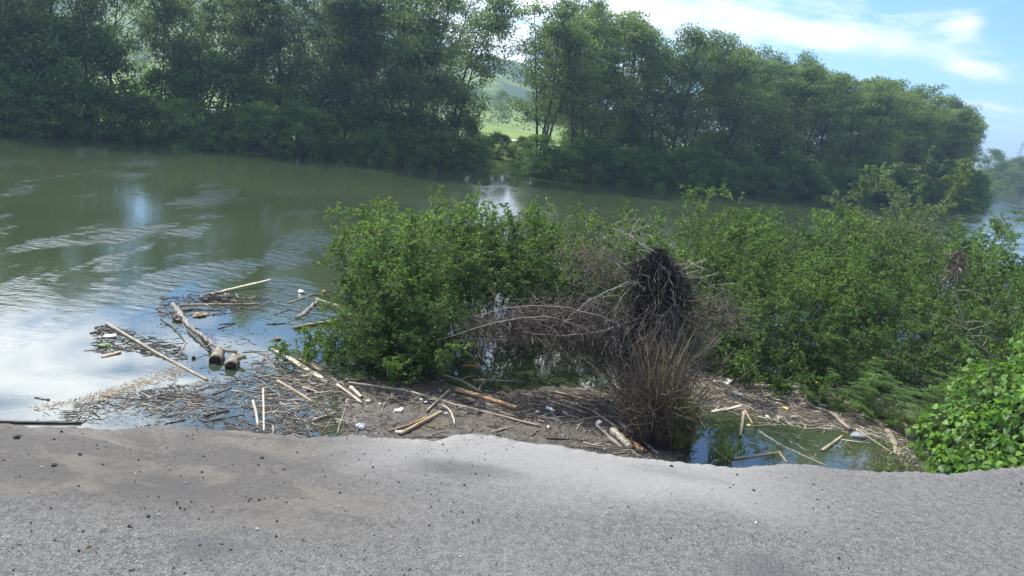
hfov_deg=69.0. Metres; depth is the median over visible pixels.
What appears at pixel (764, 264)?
mangrove shrub
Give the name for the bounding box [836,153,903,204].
bank shrub
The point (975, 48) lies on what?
sky
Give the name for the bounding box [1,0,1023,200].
ground
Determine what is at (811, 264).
mangrove shrub
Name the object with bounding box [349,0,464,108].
river tree
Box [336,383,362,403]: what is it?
bamboo pole
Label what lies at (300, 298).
driftwood branch
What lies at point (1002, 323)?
mangrove shrub
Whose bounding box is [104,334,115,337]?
foam board
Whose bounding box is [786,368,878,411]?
feathery shrub
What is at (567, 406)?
stick
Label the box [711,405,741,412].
wooden plank
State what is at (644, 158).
bank shrub
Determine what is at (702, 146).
bank shrub
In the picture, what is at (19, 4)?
river tree
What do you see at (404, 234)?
mangrove shrub
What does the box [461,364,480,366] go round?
log
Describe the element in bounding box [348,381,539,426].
bamboo pole
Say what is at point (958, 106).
river tree
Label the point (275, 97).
bank shrub
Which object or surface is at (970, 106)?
river tree
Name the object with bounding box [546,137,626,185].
bank shrub
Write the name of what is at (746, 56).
river tree
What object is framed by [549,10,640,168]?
river tree
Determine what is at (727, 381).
foam board
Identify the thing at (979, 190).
bank shrub
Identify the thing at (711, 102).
river tree
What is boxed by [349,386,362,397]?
bamboo pole
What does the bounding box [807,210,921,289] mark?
mangrove shrub
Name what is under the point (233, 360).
sawn log
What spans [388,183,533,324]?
mangrove shrub
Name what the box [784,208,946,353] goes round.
mangrove shrub
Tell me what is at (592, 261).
dead vine tangle
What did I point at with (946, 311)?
mangrove shrub
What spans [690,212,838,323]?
mangrove shrub
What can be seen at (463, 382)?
driftwood branch
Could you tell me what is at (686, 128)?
river tree
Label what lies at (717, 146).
bank shrub
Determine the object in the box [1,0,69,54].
river tree
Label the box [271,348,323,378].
wooden plank
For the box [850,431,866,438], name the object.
plastic bag
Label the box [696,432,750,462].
grass tuft
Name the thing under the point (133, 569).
loose gravel
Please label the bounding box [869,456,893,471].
grass tuft
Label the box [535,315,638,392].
dead vine tangle
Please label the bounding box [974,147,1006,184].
distant tree
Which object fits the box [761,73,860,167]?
river tree
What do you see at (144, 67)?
river tree
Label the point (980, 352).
mangrove shrub
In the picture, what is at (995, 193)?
bank shrub
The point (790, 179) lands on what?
bank shrub
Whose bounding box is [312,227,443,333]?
mangrove shrub
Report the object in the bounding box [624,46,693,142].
river tree
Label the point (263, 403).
bamboo pole
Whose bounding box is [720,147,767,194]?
bank shrub
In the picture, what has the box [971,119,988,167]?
river tree
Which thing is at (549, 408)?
plastic bottle
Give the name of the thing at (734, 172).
bank shrub
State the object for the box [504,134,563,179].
bank shrub
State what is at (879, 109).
river tree
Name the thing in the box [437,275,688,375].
dead vine tangle
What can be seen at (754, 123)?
river tree
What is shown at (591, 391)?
stick
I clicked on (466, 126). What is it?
bank shrub
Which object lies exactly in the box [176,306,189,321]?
driftwood branch
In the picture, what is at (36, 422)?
bamboo pole
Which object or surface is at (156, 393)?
bamboo pole
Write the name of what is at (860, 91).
river tree
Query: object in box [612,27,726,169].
river tree
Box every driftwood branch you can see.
[160,318,184,341]
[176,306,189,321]
[182,308,212,310]
[187,329,210,351]
[203,414,243,421]
[288,294,312,302]
[295,300,317,318]
[325,398,353,433]
[423,369,456,387]
[437,373,493,397]
[770,396,803,409]
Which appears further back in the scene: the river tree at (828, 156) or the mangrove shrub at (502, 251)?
the river tree at (828, 156)
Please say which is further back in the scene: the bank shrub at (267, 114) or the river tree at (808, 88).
the river tree at (808, 88)
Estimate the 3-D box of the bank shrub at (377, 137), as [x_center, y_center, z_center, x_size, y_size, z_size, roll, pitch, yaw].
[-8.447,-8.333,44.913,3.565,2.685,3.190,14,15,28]
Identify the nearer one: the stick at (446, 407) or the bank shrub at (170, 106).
the stick at (446, 407)
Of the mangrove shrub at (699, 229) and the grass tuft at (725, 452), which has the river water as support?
the mangrove shrub at (699, 229)
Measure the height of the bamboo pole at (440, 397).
0.039 m
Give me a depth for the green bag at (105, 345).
10.87 m
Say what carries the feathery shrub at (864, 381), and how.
on the mud flat
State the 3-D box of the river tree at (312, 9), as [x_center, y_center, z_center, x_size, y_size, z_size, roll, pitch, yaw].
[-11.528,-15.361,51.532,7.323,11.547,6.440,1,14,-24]
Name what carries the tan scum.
on the river water
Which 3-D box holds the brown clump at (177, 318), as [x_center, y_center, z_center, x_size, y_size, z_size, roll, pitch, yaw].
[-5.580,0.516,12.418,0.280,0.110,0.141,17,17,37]
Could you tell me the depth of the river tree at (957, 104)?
90.98 m
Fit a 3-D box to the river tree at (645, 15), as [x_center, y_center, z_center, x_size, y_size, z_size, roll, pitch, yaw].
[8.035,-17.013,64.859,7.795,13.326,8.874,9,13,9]
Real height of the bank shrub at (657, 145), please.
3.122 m
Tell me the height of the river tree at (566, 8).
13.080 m
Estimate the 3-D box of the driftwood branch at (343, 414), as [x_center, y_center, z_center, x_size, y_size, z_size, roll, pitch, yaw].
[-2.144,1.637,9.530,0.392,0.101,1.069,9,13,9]
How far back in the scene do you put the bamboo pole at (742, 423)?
10.84 m
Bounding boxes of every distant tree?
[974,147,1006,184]
[986,152,1007,184]
[991,161,1016,189]
[993,157,1022,189]
[999,162,1023,191]
[1003,156,1023,190]
[1008,160,1023,192]
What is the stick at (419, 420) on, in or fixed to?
on the mud flat
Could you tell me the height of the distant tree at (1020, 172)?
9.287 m
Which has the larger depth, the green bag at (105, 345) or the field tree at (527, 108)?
the field tree at (527, 108)
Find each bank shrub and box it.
[0,5,100,129]
[0,72,90,139]
[2,16,168,135]
[39,77,150,143]
[89,90,184,143]
[131,61,211,135]
[138,96,230,151]
[159,50,262,140]
[192,107,261,152]
[210,74,310,148]
[219,100,290,155]
[255,99,342,160]
[270,86,339,147]
[302,101,410,158]
[346,128,398,167]
[356,111,420,153]
[372,128,435,169]
[403,105,450,156]
[414,132,461,170]
[436,111,492,163]
[447,139,495,174]
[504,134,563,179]
[531,146,586,181]
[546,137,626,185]
[552,116,608,156]
[552,130,595,170]
[590,146,642,185]
[608,130,653,171]
[611,146,671,189]
[632,150,684,187]
[634,133,668,149]
[646,140,665,167]
[647,146,717,191]
[681,142,727,175]
[681,147,731,191]
[689,131,740,179]
[709,161,747,193]
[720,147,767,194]
[736,163,794,197]
[757,163,800,197]
[764,151,829,200]
[795,173,836,199]
[799,162,829,187]
[807,169,848,200]
[808,162,876,204]
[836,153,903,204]
[837,172,875,202]
[859,161,911,204]
[870,165,922,205]
[897,174,929,205]
[911,176,941,207]
[922,174,947,205]
[924,168,970,210]
[931,173,986,210]
[943,165,989,207]
[952,187,983,208]
[974,169,994,205]
[982,185,998,205]
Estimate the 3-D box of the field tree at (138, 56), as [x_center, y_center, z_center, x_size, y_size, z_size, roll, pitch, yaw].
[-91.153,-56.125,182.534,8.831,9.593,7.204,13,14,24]
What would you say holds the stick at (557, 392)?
on the mud flat
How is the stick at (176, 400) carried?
on the river water
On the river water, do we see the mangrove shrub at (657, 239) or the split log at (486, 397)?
the mangrove shrub at (657, 239)
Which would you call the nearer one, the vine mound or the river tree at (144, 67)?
the vine mound
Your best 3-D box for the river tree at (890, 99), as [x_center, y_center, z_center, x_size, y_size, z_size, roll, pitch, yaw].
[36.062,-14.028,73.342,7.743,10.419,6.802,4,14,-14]
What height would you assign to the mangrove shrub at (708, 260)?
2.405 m
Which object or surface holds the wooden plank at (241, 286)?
on the river water
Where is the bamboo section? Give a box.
[610,427,632,448]
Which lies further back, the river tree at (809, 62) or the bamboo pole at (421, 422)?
the river tree at (809, 62)
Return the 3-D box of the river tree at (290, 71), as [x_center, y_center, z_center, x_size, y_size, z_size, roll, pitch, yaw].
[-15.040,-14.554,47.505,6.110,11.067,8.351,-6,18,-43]
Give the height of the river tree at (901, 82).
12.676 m
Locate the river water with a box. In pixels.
[0,131,1023,471]
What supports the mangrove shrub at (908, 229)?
on the river water
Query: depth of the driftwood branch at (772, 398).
11.96 m
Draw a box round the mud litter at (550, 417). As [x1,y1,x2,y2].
[321,373,693,463]
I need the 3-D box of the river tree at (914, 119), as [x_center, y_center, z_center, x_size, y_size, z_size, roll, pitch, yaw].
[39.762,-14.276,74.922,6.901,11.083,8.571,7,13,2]
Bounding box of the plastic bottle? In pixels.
[545,406,554,411]
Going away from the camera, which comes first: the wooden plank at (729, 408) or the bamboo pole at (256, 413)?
the bamboo pole at (256, 413)
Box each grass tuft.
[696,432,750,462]
[712,433,749,454]
[850,398,909,420]
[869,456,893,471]
[911,421,927,448]
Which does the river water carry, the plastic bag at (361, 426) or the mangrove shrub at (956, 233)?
the mangrove shrub at (956, 233)
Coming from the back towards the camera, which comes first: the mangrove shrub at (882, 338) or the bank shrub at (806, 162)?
the bank shrub at (806, 162)
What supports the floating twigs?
on the river water
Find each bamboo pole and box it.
[0,420,81,423]
[101,395,138,398]
[105,322,208,380]
[151,392,205,399]
[180,303,257,305]
[252,400,258,425]
[262,388,264,431]
[277,380,320,403]
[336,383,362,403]
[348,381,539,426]
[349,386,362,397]
[398,411,442,435]
[425,389,450,411]
[591,409,617,427]
[617,421,658,454]
[713,452,778,461]
[739,411,745,436]
[744,410,753,423]
[767,390,795,400]
[820,435,843,451]
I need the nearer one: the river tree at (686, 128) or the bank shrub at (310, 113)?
the bank shrub at (310, 113)
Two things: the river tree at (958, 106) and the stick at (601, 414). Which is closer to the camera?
the stick at (601, 414)
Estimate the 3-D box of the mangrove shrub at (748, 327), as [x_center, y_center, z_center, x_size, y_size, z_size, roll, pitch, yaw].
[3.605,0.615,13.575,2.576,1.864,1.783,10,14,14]
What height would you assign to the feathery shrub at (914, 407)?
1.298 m
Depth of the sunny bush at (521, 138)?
57.17 m
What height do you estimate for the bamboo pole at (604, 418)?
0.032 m
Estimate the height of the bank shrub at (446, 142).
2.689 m
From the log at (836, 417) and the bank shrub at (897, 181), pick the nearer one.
the log at (836, 417)
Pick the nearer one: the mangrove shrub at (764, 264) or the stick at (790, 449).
the stick at (790, 449)
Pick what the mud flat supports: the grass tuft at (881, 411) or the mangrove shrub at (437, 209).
the grass tuft at (881, 411)
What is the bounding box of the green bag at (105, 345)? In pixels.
[98,343,110,346]
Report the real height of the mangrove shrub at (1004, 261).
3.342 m
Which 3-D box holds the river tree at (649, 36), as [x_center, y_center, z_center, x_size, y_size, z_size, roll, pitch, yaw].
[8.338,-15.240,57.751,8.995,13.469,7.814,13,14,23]
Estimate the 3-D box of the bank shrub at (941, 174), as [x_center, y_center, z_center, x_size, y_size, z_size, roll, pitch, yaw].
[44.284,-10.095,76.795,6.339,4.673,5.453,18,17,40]
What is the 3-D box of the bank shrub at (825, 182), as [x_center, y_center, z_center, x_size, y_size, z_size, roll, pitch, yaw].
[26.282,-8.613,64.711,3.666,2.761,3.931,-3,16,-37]
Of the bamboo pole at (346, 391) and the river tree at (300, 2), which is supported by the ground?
the river tree at (300, 2)
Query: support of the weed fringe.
on the mud flat
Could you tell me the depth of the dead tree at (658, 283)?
10.36 m
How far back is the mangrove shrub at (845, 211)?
18.54 m
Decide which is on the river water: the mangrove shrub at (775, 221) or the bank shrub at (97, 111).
the mangrove shrub at (775, 221)
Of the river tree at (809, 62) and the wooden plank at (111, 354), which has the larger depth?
the river tree at (809, 62)
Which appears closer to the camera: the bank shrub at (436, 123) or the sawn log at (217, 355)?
the sawn log at (217, 355)
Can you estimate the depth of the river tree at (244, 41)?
45.14 m
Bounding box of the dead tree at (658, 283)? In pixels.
[588,212,719,426]
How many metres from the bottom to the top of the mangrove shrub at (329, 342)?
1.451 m
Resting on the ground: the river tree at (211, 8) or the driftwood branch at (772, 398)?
the river tree at (211, 8)
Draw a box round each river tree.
[0,0,40,116]
[0,0,61,66]
[0,0,123,121]
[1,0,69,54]
[54,0,175,125]
[115,0,220,105]
[124,2,217,94]
[134,0,248,131]
[199,0,310,107]
[217,0,300,126]
[238,0,328,111]
[266,0,372,95]
[274,0,398,141]
[302,0,389,137]
[304,0,445,152]
[310,0,418,150]
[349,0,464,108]
[371,0,456,136]
[389,0,500,114]
[412,0,524,154]
[495,0,614,168]
[498,15,583,154]
[534,0,617,171]
[540,0,630,130]
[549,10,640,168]
[581,0,674,163]
[584,9,650,141]
[599,11,677,147]
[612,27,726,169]
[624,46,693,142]
[625,20,752,172]
[662,44,728,146]
[684,37,747,145]
[699,34,773,176]
[705,44,786,160]
[716,62,812,155]
[721,43,827,147]
[728,58,835,181]
[741,49,814,164]
[755,49,834,149]
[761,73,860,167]
[780,63,860,185]
[800,69,858,167]
[815,77,896,181]
[830,75,901,166]
[832,75,895,158]
[838,77,919,157]
[848,89,911,159]
[853,90,916,185]
[862,81,901,152]
[864,89,957,179]
[880,83,951,177]
[903,105,960,163]
[904,105,986,189]
[905,83,966,159]
[906,108,966,171]
[921,116,982,195]
[930,111,956,162]
[933,119,988,180]
[936,99,968,111]
[941,113,991,166]
[942,103,982,112]
[962,119,989,164]
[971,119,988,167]
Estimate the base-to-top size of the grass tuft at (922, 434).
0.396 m
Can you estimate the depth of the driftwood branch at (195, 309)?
13.06 m
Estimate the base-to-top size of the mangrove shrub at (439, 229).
2.920 m
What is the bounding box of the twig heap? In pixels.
[186,290,254,307]
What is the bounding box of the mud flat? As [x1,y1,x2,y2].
[326,365,938,471]
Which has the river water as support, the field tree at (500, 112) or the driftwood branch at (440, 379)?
the driftwood branch at (440, 379)
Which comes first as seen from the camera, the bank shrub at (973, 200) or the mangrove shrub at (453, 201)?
the mangrove shrub at (453, 201)
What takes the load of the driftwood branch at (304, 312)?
on the river water
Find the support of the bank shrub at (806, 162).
on the ground
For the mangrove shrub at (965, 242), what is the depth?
17.63 m
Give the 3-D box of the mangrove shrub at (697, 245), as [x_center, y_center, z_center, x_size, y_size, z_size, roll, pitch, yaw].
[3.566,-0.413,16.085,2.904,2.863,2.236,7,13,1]
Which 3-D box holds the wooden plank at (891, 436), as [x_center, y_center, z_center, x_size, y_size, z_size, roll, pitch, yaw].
[5.525,2.285,10.701,0.095,0.034,1.415,10,14,15]
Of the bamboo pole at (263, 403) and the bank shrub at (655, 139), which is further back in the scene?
the bank shrub at (655, 139)
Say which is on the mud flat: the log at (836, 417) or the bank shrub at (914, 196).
the log at (836, 417)
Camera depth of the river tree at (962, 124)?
76.63 m
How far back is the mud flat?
10.08 m
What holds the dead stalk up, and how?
on the mud flat
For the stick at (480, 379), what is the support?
on the river water
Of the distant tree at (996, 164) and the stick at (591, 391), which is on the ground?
the distant tree at (996, 164)
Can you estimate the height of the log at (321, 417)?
0.056 m
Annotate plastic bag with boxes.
[356,423,364,429]
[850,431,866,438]
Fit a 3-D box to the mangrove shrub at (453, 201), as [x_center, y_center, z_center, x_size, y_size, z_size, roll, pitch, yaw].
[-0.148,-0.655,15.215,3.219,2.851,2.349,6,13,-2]
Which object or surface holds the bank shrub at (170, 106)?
on the ground
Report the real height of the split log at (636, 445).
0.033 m
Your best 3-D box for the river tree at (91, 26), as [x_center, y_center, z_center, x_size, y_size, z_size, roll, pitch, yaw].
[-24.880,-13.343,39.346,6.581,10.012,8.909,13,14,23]
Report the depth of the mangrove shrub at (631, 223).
16.36 m
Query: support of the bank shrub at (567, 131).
on the ground
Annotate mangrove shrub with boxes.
[267,303,419,367]
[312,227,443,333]
[323,194,491,334]
[326,196,471,347]
[327,260,456,372]
[340,305,474,387]
[341,208,477,308]
[378,257,491,383]
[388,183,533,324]
[388,204,558,346]
[418,190,592,326]
[424,181,575,313]
[445,195,632,329]
[458,208,649,346]
[510,216,696,348]
[515,204,623,308]
[574,202,692,322]
[588,206,667,305]
[604,225,755,327]
[622,197,739,315]
[641,202,753,300]
[673,184,782,295]
[674,216,846,333]
[680,265,784,367]
[689,283,863,404]
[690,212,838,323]
[722,259,873,369]
[727,204,832,282]
[737,204,855,317]
[763,236,893,355]
[775,199,913,311]
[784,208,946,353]
[797,303,942,393]
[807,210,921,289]
[822,146,982,311]
[823,228,984,343]
[852,278,999,385]
[861,229,1006,336]
[893,261,1023,373]
[898,214,1021,325]
[926,336,1023,407]
[937,210,1023,309]
[949,252,1023,364]
[951,233,1023,340]
[974,302,1023,374]
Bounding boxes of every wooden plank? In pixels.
[101,351,121,356]
[214,279,270,293]
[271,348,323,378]
[299,358,321,370]
[595,424,621,447]
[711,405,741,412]
[841,439,871,443]
[885,428,908,466]
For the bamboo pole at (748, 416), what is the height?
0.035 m
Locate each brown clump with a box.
[172,316,181,321]
[192,312,209,317]
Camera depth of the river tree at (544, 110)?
60.24 m
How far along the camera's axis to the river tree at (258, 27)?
46.73 m
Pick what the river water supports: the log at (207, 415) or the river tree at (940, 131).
the log at (207, 415)
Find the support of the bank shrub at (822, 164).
on the ground
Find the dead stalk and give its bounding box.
[930,246,998,375]
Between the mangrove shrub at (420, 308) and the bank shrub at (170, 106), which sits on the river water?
the mangrove shrub at (420, 308)
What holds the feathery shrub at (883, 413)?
on the mud flat
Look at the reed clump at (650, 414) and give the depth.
9.62 m
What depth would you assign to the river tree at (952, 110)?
79.99 m
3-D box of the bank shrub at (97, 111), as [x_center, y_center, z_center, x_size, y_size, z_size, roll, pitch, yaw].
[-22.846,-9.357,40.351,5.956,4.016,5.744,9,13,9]
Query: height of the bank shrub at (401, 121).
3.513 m
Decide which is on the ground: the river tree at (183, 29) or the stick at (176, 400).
the river tree at (183, 29)
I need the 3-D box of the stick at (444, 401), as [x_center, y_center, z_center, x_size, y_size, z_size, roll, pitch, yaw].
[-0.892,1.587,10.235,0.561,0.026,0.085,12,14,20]
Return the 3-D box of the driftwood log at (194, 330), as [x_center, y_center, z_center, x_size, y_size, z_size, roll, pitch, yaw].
[-5.124,0.633,11.995,0.314,0.212,3.132,-4,17,-40]
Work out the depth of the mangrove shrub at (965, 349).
12.28 m
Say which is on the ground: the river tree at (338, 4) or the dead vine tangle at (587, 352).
the river tree at (338, 4)
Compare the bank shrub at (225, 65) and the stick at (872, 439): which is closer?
the stick at (872, 439)
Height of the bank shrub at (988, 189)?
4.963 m
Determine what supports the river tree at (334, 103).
on the ground
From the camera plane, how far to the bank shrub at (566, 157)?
51.24 m
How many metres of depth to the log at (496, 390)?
11.00 m
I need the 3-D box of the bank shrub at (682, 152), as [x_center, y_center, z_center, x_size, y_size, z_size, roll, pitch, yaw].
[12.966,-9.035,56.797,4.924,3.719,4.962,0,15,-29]
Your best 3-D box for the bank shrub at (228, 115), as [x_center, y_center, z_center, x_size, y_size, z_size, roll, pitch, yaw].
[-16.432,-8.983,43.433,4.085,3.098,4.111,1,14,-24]
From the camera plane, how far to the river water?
16.33 m
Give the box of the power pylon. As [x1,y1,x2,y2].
[1016,142,1023,155]
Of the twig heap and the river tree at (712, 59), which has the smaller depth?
the twig heap
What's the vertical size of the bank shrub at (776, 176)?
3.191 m
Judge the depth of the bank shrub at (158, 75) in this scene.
43.74 m
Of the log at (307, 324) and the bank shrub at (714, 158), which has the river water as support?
the log at (307, 324)
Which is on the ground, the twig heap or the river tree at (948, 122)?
the river tree at (948, 122)
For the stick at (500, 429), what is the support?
on the mud flat
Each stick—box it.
[142,403,166,410]
[157,396,198,404]
[388,417,426,431]
[428,398,463,408]
[440,404,455,424]
[473,369,522,381]
[474,404,516,416]
[491,426,512,432]
[546,437,587,440]
[551,390,598,401]
[552,401,585,412]
[560,398,589,408]
[576,388,614,395]
[587,405,617,423]
[758,430,826,465]
[856,429,890,451]
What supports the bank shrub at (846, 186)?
on the ground
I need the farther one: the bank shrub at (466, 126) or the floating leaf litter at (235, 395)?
the bank shrub at (466, 126)
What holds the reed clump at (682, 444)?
on the river water
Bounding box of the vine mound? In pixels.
[905,321,1023,474]
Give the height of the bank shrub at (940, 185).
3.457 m
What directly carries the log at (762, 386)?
on the mud flat
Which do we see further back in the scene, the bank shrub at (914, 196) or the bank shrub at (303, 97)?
the bank shrub at (914, 196)
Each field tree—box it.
[125,39,150,74]
[484,89,514,124]
[520,99,532,121]
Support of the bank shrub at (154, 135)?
on the ground
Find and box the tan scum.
[29,289,340,409]
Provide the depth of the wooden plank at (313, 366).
11.08 m
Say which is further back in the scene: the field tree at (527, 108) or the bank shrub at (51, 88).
the field tree at (527, 108)
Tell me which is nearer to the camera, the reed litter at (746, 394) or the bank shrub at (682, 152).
the reed litter at (746, 394)
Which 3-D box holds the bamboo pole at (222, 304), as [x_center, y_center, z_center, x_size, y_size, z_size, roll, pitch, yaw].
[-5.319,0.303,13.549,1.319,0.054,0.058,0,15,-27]
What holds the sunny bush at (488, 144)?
on the ground
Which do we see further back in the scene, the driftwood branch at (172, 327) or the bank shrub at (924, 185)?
the bank shrub at (924, 185)
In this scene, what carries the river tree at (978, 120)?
on the ground
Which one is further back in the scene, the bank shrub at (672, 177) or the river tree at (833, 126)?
the river tree at (833, 126)
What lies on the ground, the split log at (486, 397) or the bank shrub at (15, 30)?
the bank shrub at (15, 30)
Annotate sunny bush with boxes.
[474,135,497,154]
[481,130,515,161]
[507,135,532,160]
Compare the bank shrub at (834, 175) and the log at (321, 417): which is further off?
the bank shrub at (834, 175)
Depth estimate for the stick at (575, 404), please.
10.77 m
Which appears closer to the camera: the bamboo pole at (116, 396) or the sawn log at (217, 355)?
the bamboo pole at (116, 396)
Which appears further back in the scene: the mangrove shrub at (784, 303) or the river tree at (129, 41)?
the river tree at (129, 41)
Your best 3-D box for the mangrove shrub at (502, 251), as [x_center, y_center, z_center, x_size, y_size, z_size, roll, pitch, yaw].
[-1.116,-0.178,13.098,3.437,2.623,2.920,16,16,33]
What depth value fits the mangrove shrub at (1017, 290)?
15.06 m
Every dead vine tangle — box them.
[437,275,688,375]
[535,210,652,322]
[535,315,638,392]
[622,262,771,394]
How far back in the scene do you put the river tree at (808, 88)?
62.02 m
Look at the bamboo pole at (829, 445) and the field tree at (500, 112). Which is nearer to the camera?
the bamboo pole at (829, 445)
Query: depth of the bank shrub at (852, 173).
65.94 m
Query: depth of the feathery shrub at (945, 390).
11.16 m
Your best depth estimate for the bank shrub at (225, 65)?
43.92 m
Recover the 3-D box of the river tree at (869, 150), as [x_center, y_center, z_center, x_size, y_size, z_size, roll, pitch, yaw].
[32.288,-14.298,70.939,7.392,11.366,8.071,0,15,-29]
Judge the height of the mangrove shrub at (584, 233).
2.741 m
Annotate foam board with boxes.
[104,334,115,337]
[723,378,731,384]
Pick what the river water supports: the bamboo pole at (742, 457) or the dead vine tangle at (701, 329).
the bamboo pole at (742, 457)
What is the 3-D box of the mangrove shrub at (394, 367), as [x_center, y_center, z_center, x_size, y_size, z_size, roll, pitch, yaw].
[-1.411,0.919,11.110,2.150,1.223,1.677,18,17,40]
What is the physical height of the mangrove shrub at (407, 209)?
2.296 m
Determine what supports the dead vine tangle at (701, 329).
hanging from the dead tree at (658, 283)
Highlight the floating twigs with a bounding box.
[33,293,364,437]
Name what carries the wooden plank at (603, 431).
on the mud flat
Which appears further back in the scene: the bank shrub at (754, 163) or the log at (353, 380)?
the bank shrub at (754, 163)
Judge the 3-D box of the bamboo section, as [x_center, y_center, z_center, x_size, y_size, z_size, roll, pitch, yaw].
[1.431,1.971,9.738,0.119,0.131,0.476,2,14,-21]
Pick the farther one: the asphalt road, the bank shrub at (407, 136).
the bank shrub at (407, 136)
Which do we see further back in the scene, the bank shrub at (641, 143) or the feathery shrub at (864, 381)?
the bank shrub at (641, 143)
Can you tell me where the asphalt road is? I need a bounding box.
[0,423,1023,575]
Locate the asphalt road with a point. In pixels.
(727, 536)
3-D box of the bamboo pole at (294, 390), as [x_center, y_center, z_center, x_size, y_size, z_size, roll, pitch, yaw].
[-2.895,1.428,10.058,1.009,0.169,0.186,18,17,39]
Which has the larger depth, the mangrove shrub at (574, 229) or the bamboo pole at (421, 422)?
the mangrove shrub at (574, 229)
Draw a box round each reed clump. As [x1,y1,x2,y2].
[557,312,757,467]
[660,361,720,451]
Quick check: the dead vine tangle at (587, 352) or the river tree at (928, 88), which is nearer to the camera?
the dead vine tangle at (587, 352)
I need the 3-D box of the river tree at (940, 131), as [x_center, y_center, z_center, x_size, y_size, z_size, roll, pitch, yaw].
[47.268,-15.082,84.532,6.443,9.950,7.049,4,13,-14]
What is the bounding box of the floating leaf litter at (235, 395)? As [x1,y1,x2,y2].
[51,300,358,437]
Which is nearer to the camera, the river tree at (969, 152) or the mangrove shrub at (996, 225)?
the mangrove shrub at (996, 225)
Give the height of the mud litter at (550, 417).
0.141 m
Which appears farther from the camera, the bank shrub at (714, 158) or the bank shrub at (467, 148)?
the bank shrub at (714, 158)
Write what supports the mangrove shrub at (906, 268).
on the river water
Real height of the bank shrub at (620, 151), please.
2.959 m
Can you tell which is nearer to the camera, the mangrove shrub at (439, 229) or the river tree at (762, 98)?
the mangrove shrub at (439, 229)
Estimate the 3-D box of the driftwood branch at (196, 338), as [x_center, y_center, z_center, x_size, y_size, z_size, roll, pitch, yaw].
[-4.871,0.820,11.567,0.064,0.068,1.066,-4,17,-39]
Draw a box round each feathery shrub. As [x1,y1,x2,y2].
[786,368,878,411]
[821,354,936,407]
[854,382,915,427]
[862,361,977,439]
[925,373,982,412]
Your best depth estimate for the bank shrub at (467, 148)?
48.24 m
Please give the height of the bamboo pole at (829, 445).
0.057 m
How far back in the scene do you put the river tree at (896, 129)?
81.77 m
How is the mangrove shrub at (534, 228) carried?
on the river water
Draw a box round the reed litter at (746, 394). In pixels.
[690,370,931,467]
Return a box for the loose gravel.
[3,427,1021,575]
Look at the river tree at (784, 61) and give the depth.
64.97 m
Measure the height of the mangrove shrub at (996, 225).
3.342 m
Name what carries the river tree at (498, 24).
on the ground
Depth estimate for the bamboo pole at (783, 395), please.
12.22 m
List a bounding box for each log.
[170,302,236,352]
[203,409,228,416]
[209,346,224,363]
[225,353,245,368]
[293,318,337,328]
[310,412,336,421]
[345,378,371,381]
[455,387,516,408]
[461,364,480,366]
[489,388,501,391]
[628,439,643,451]
[745,384,839,390]
[828,411,851,431]
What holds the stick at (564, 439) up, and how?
on the mud flat
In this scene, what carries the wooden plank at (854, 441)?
on the river water
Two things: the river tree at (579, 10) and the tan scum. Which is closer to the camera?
the tan scum
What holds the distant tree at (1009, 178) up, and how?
on the ground
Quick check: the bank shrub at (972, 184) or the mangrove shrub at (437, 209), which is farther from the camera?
the bank shrub at (972, 184)
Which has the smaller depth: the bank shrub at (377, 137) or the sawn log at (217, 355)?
the sawn log at (217, 355)
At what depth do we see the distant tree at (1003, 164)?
191.87 m
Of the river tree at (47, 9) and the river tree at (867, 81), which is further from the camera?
the river tree at (867, 81)
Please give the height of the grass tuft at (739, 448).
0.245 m
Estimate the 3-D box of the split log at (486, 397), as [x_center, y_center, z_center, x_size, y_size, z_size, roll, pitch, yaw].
[-0.362,1.553,10.534,0.974,0.041,0.118,13,15,25]
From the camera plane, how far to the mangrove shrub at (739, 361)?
12.69 m
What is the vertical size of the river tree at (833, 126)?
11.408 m
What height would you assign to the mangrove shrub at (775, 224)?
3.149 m
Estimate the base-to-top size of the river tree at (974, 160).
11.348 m
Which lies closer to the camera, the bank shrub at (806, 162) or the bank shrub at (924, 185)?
the bank shrub at (806, 162)
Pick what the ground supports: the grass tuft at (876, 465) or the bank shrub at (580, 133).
the bank shrub at (580, 133)
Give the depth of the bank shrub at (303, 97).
45.97 m
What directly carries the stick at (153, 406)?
on the river water
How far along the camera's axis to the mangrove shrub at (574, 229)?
15.96 m
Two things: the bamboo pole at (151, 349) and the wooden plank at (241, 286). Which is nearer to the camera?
the bamboo pole at (151, 349)
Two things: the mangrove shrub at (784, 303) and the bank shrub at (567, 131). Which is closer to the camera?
the mangrove shrub at (784, 303)
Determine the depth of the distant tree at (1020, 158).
194.88 m
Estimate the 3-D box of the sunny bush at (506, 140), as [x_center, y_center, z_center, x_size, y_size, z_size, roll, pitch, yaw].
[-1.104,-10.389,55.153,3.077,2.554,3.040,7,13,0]
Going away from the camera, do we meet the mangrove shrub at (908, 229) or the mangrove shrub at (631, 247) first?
the mangrove shrub at (631, 247)
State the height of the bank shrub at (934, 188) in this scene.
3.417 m
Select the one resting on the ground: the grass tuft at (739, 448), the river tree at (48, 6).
the river tree at (48, 6)
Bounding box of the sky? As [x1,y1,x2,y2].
[307,0,1023,168]
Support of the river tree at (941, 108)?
on the ground
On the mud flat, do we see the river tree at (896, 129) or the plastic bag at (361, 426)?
the plastic bag at (361, 426)
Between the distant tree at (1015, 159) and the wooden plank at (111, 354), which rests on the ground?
the distant tree at (1015, 159)
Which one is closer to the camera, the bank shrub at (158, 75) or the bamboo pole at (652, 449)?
the bamboo pole at (652, 449)
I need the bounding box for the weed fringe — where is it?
[829,425,939,472]
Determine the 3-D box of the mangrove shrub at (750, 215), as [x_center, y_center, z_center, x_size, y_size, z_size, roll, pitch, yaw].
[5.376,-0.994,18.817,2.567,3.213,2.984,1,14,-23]

